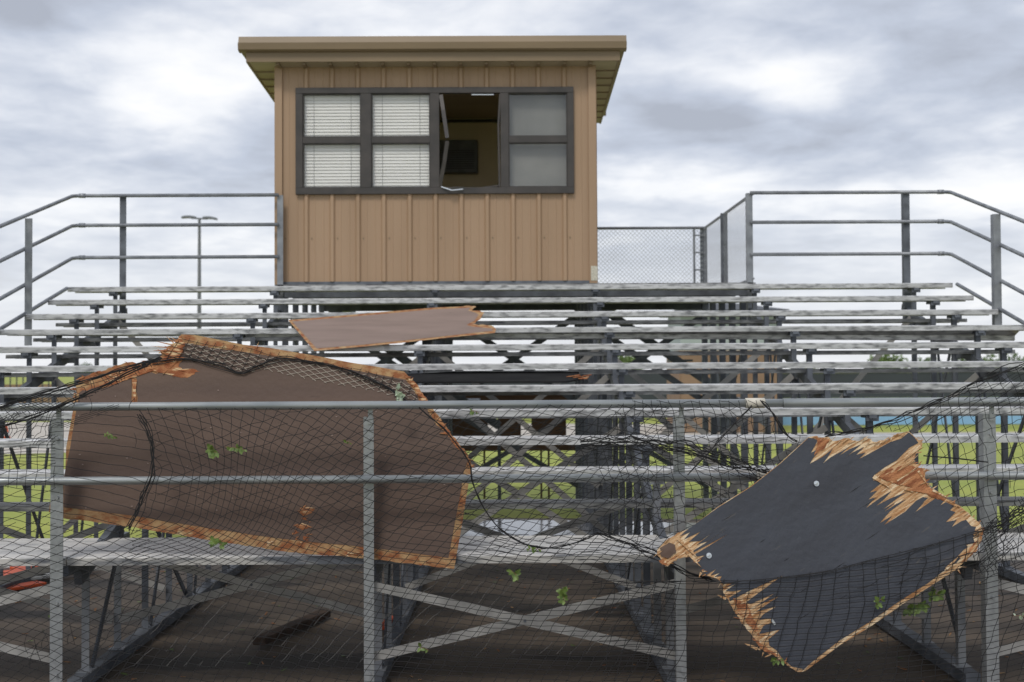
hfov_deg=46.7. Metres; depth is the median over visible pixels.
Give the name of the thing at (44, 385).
wall
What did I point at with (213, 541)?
leaf sprig
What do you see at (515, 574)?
leaf sprig
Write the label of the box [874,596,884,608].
leaf sprig
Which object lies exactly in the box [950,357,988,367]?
tree
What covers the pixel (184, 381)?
broken brown panel
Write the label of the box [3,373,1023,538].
ground
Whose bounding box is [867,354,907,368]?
tree
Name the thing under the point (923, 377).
screen fence
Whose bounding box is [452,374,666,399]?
screen fence
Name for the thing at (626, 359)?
tree
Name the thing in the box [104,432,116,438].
leaf sprig
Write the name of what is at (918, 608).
leaf sprig
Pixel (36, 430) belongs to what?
path
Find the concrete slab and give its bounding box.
[0,518,1023,681]
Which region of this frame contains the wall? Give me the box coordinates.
[5,384,73,402]
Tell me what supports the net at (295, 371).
attached to the broken brown panel at (184, 381)
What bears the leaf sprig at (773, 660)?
attached to the net at (602, 443)
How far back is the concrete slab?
8.73 m
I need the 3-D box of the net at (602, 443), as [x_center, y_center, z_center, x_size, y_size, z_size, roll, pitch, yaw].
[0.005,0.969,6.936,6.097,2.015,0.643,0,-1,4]
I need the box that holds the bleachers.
[0,190,1023,681]
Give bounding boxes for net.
[0,339,1023,681]
[185,343,416,399]
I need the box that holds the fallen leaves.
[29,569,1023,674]
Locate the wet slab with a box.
[461,519,695,535]
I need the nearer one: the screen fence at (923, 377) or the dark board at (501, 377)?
the dark board at (501, 377)
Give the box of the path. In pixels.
[4,422,1023,453]
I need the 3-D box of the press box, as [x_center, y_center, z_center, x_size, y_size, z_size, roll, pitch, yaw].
[-0.917,-2.072,15.094,4.483,2.868,2.895,0,-1,0]
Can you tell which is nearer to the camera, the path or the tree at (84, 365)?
the path
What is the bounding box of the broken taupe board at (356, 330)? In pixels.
[289,305,495,350]
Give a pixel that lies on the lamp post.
(199, 253)
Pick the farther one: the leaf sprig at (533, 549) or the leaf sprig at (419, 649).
the leaf sprig at (533, 549)
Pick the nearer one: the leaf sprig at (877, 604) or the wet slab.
the leaf sprig at (877, 604)
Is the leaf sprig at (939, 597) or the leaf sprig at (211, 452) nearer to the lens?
the leaf sprig at (939, 597)
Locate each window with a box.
[303,94,360,187]
[371,93,429,187]
[508,93,567,186]
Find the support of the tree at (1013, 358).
on the ground
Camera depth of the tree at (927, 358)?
129.95 m
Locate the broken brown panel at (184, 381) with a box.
[49,334,473,568]
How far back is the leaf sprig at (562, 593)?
6.81 m
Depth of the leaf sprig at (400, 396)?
7.08 m
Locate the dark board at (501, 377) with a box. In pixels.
[407,372,591,382]
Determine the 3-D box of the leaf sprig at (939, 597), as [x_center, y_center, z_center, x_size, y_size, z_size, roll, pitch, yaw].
[2.395,1.431,6.707,0.096,0.087,0.039,0,-1,0]
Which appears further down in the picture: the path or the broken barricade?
the broken barricade
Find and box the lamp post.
[181,215,217,328]
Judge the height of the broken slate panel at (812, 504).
1.312 m
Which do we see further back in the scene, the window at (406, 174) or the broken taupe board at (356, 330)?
the window at (406, 174)
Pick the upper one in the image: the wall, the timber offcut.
the wall
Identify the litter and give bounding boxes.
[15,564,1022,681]
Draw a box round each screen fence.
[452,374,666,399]
[782,372,1023,424]
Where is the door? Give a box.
[717,373,729,431]
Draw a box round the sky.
[0,0,1023,372]
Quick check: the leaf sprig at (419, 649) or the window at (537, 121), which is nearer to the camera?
the leaf sprig at (419, 649)
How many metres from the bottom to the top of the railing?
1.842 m
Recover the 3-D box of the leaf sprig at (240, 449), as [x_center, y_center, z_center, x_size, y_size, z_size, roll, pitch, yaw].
[-1.595,0.624,6.857,0.131,0.066,0.024,0,-1,0]
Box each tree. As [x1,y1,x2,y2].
[72,361,91,372]
[618,356,644,369]
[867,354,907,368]
[918,357,942,367]
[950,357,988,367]
[983,353,1023,372]
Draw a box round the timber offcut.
[253,610,330,645]
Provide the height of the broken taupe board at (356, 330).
0.500 m
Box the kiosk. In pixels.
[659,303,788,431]
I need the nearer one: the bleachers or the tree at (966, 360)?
the bleachers
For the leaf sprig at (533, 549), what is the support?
attached to the net at (602, 443)
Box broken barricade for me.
[3,566,99,590]
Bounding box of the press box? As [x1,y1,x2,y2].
[238,35,626,284]
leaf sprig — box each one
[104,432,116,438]
[205,443,218,458]
[208,536,226,548]
[225,444,246,454]
[395,383,404,400]
[417,643,427,652]
[506,569,520,581]
[526,545,542,553]
[556,587,567,604]
[771,657,783,665]
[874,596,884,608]
[903,600,929,615]
[928,587,945,601]
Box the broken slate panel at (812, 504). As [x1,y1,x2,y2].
[655,431,983,671]
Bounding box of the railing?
[4,377,48,402]
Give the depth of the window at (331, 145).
13.99 m
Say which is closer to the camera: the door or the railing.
the door
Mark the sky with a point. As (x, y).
(712, 103)

